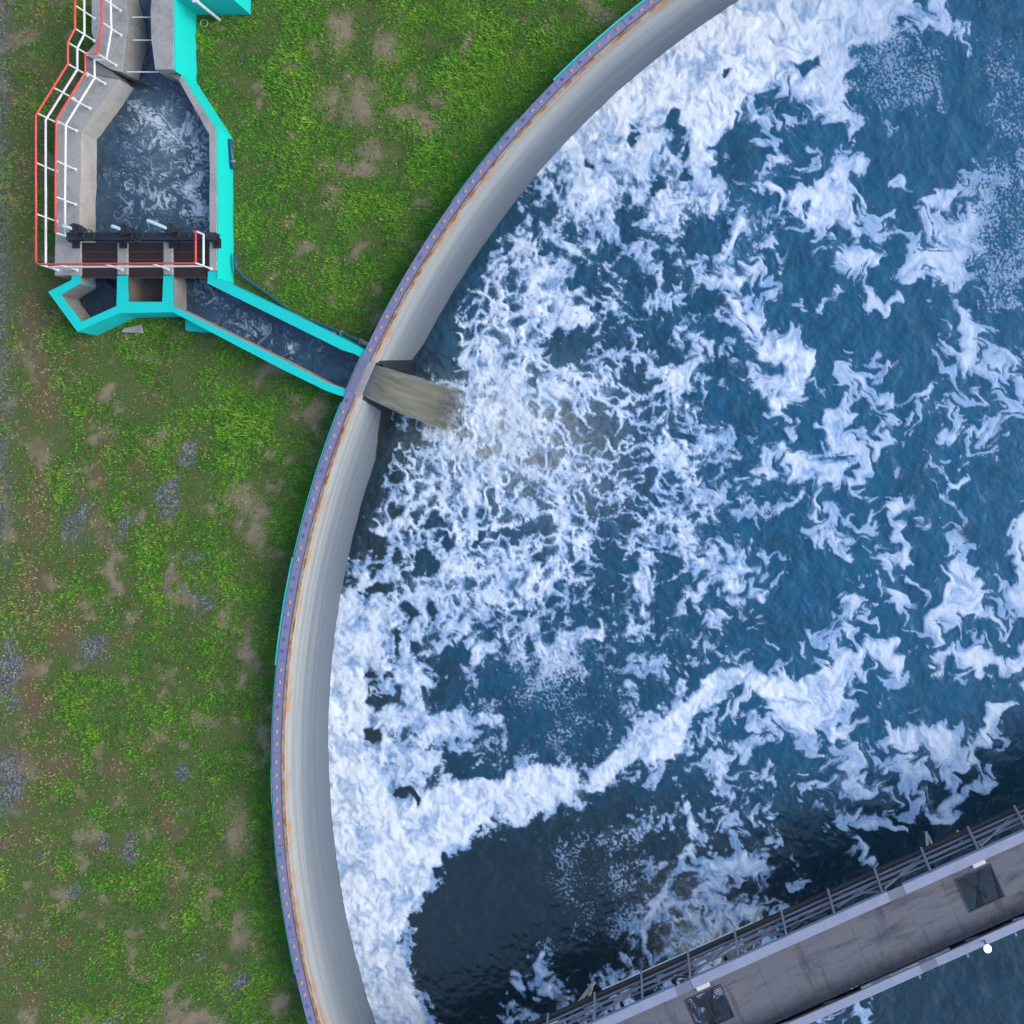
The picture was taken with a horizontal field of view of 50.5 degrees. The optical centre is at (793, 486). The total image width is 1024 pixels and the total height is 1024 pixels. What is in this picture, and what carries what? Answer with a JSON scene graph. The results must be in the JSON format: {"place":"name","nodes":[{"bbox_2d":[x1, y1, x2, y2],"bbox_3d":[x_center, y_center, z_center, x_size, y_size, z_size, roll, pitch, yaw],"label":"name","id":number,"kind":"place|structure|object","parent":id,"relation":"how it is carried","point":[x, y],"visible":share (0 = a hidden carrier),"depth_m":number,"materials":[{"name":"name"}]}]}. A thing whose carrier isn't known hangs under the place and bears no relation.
{"place":"outdoors","nodes":[
{"label":"outdoors","id":0,"kind":"place"},
{"bbox_2d":[0,0,641,1023],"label":"ground","id":1,"kind":"structure","parent":0,"point":[58,438],"depth_m":37.02,"materials":[{"name":"green plant"}]},
{"bbox_2d":[122,325,143,332],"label":"concrete block","id":2,"kind":"structure","parent":1,"relation":"on","point":[136,329],"depth_m":36.90,"materials":[{"name":"grey concrete"}]},
{"bbox_2d":[192,0,220,20],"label":"white post","id":3,"kind":"object","parent":1,"relation":"on","point":[207,9],"visible":1,"depth_m":36.13,"materials":[{"name":"metal"}]},
{"bbox_2d":[49,0,365,396],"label":"concrete basin","id":4,"kind":"object","parent":1,"relation":"on","point":[173,30],"visible":0.83,"depth_m":36.04,"materials":[{"name":"teal paint"}]},
{"bbox_2d":[54,0,122,236],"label":"handrail","id":5,"kind":"object","parent":4,"relation":"on","point":[72,114],"visible":0.97,"depth_m":35.45,"materials":[{"name":"metal"}]},
{"bbox_2d":[81,243,117,277],"bbox_3d":[-24.501,-7.969,36.108,1.301,0.085,1.257,0,90,0],"label":"hatch cover","id":6,"kind":"object","parent":4,"relation":"on","point":[99,252],"visible":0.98,"depth_m":36.11,"materials":[{"name":"metal"}]},
{"bbox_2d":[82,275,119,316],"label":"chamber water","id":7,"kind":"structure","parent":4,"relation":"in","point":[101,297],"depth_m":36.80,"materials":[{"name":"blue liquid"}]},
{"bbox_2d":[35,0,212,271],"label":"handrail","id":8,"kind":"object","parent":4,"relation":"on","point":[109,265],"visible":0.91,"depth_m":35.45,"materials":[{"name":"metal"}]},
{"bbox_2d":[66,232,220,247],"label":"gate beam","id":9,"kind":"structure","parent":4,"relation":"attached to","point":[171,240],"depth_m":35.49,"materials":[{"name":"black metal"}]},
{"bbox_2d":[62,223,94,240],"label":"gate actuator motor","id":10,"kind":"structure","parent":9,"relation":"on","point":[75,228],"depth_m":35.28,"materials":[{"name":"black metal"}]},
{"bbox_2d":[111,223,142,240],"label":"motor","id":11,"kind":"structure","parent":9,"relation":"on","point":[124,229],"depth_m":35.28,"materials":[{"name":"black metal"}]},
{"bbox_2d":[146,219,189,239],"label":"motor","id":12,"kind":"structure","parent":9,"relation":"on","point":[170,228],"depth_m":35.28,"materials":[{"name":"black metal"}]},
{"bbox_2d":[127,243,162,277],"bbox_3d":[-22.864,-7.969,36.108,1.268,0.085,1.257,0,90,0],"label":"hatch cover","id":13,"kind":"object","parent":4,"relation":"on","point":[145,252],"visible":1,"depth_m":36.11,"materials":[{"name":"metal"}]},
{"bbox_2d":[95,0,209,245],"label":"basin water","id":14,"kind":"structure","parent":4,"relation":"in","point":[153,162],"depth_m":36.79,"materials":[{"name":"blue liquid"}]},
{"bbox_2d":[172,243,208,277],"bbox_3d":[-21.257,-7.969,36.108,1.296,0.085,1.257,0,90,0],"label":"hatch cover","id":15,"kind":"object","parent":4,"relation":"on","point":[184,252],"visible":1,"depth_m":36.11,"materials":[{"name":"wood"}]},
{"bbox_2d":[228,139,235,168],"bbox_3d":[-20.162,-11.925,36.750,0.202,0.249,1.052,-5,90,0],"label":"short pipe","id":16,"kind":"object","parent":4,"relation":"attached to","point":[231,155],"visible":1,"depth_m":36.70,"materials":[{"name":"grey metal"}]},
{"bbox_2d":[184,270,368,387],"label":"channel water","id":17,"kind":"structure","parent":4,"relation":"in","point":[273,334],"depth_m":36.80,"materials":[{"name":"blue liquid"}]},
{"bbox_2d":[356,363,456,428],"bbox_3d":[-13.906,-3.412,38.089,3.304,3.102,1.776,27,90,0],"label":"water jet","id":18,"kind":"object","parent":4,"relation":"attached to","point":[420,399],"visible":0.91,"depth_m":37.27},
{"bbox_2d":[252,435,270,460],"bbox_3d":[-19.227,-1.393,36.905,0.755,0.190,0.834,26,90,0],"label":"weed","id":19,"kind":"object","parent":1,"relation":"on","point":[259,446],"visible":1,"depth_m":36.90,"materials":[{"name":"green plant"}]},
{"bbox_2d":[233,253,368,345],"bbox_3d":[-17.736,-6.410,36.584,6.111,0.713,0.779,33,90,0],"label":"drain pipe","id":20,"kind":"object","parent":1,"relation":"on","point":[362,342],"visible":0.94,"depth_m":36.73,"materials":[{"name":"teal metal"}]},
{"bbox_2d":[298,113,318,128],"bbox_3d":[-17.500,-13.214,36.904,0.776,0.192,0.578,-37,90,0],"label":"weed","id":21,"kind":"object","parent":1,"relation":"on","point":[308,120],"visible":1,"depth_m":36.91,"materials":[{"name":"green plant"}]},
{"bbox_2d":[271,0,738,1023],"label":"tank wall","id":22,"kind":"structure","parent":1,"relation":"on","point":[565,112],"depth_m":37.40,"materials":[{"name":"concrete"}]},
{"bbox_2d":[272,753,284,844],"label":"rim plate","id":23,"kind":"object","parent":22,"relation":"on","point":[277,798],"visible":1,"depth_m":35.98,"materials":[{"name":"purple metal"}]},
{"bbox_2d":[272,660,286,752],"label":"rim plate","id":24,"kind":"object","parent":22,"relation":"on","point":[278,708],"visible":1,"depth_m":35.98,"materials":[{"name":"purple metal"}]},
{"bbox_2d":[276,845,296,937],"bbox_3d":[-17.842,14.228,35.968,0.353,0.060,3.249,-8,90,0],"label":"rim plate","id":25,"kind":"object","parent":22,"relation":"on","point":[285,891],"visible":1,"depth_m":35.98,"materials":[{"name":"purple metal"}]},
{"bbox_2d":[278,568,300,660],"bbox_3d":[-17.734,4.503,35.968,0.353,0.060,3.249,9,90,0],"label":"rim plate","id":26,"kind":"object","parent":22,"relation":"on","point":[288,614],"visible":1,"depth_m":35.98,"materials":[{"name":"purple metal"}]},
{"bbox_2d":[288,937,317,1023],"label":"rim plate","id":27,"kind":"object","parent":22,"relation":"on","point":[301,980],"visible":1,"depth_m":35.98,"materials":[{"name":"purple metal"}]},
{"bbox_2d":[292,478,323,568],"bbox_3d":[-17.075,1.319,35.968,0.353,0.060,3.249,14,90,0],"label":"rim plate","id":28,"kind":"object","parent":22,"relation":"on","point":[307,523],"visible":1,"depth_m":35.98,"materials":[{"name":"purple metal"}]},
{"bbox_2d":[316,391,355,479],"bbox_3d":[-16.113,-1.787,35.968,0.353,0.060,3.249,20,90,0],"label":"rim plate","id":29,"kind":"object","parent":22,"relation":"on","point":[335,434],"visible":1,"depth_m":35.98,"materials":[{"name":"purple metal"}]},
{"bbox_2d":[346,356,375,396],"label":"outlet plate","id":30,"kind":"object","parent":22,"relation":"on","point":[362,365],"visible":1,"depth_m":35.99,"materials":[{"name":"grey paint"}]},
{"bbox_2d":[362,307,394,360],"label":"rim plate","id":31,"kind":"object","parent":22,"relation":"on","point":[379,331],"visible":1,"depth_m":35.98,"materials":[{"name":"purple metal"}]},
{"bbox_2d":[388,227,442,310],"bbox_3d":[-13.315,-7.650,35.968,0.353,0.060,3.249,31,90,0],"label":"rim plate","id":32,"kind":"object","parent":22,"relation":"on","point":[416,264],"visible":1,"depth_m":35.98,"materials":[{"name":"purple metal"}]},
{"bbox_2d":[435,152,496,230],"bbox_3d":[-11.506,-10.352,35.968,0.353,0.060,3.249,37,90,0],"label":"rim plate","id":33,"kind":"object","parent":22,"relation":"on","point":[467,189],"visible":1,"depth_m":35.98,"materials":[{"name":"purple metal"}]},
{"bbox_2d":[491,84,558,156],"bbox_3d":[-9.445,-12.868,35.968,0.353,0.060,3.249,42,90,0],"label":"rim plate","id":34,"kind":"object","parent":22,"relation":"on","point":[536,106],"visible":1,"depth_m":35.98,"materials":[{"name":"purple metal"}]},
{"bbox_2d":[554,21,626,88],"bbox_3d":[-7.152,-15.173,35.968,3.249,0.060,0.353,-42,90,0],"label":"rim plate","id":35,"kind":"object","parent":22,"relation":"on","point":[577,65],"visible":1,"depth_m":35.98,"materials":[{"name":"purple metal"}]},
{"bbox_2d":[622,0,661,26],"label":"rim plate","id":36,"kind":"object","parent":22,"relation":"on","point":[637,13],"visible":1,"depth_m":35.98,"materials":[{"name":"purple metal"}]},
{"bbox_2d":[528,803,1023,1023],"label":"service bridge","id":37,"kind":"structure","parent":22,"relation":"on","point":[830,955],"depth_m":35.50,"materials":[{"name":"metal"}]},
{"bbox_2d":[696,982,709,990],"bbox_3d":[-3.146,17.283,35.438,0.460,0.117,0.180,-24,90,0],"label":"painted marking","id":38,"kind":"object","parent":37,"relation":"on","point":[706,985],"visible":0.53,"depth_m":35.38,"materials":[{"name":"white paint"}]},
{"bbox_2d":[972,860,985,867],"bbox_3d":[6.402,13.034,35.438,0.460,0.117,0.180,-24,90,0],"label":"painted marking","id":39,"kind":"object","parent":37,"relation":"on","point":[980,863],"visible":0.54,"depth_m":35.38,"materials":[{"name":"white paint"}]},
{"bbox_2d":[984,940,991,952],"bbox_3d":[6.518,15.533,34.632,0.270,0.734,0.270,0,90,0],"label":"globe lamp","id":40,"kind":"object","parent":37,"relation":"on","point":[987,948],"visible":1,"depth_m":34.31,"materials":[{"name":"glass"}]},
{"bbox_2d":[341,0,1023,1023],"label":"water","id":41,"kind":"structure","parent":0,"point":[499,902],"depth_m":39.38,"materials":[{"name":"blue liquid"}]},
{"bbox_2d":[328,0,1023,1023],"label":"foam","id":42,"kind":"object","parent":41,"relation":"on","point":[390,848],"visible":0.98,"depth_m":39.35,"materials":[{"name":"liquid"}]}
]}

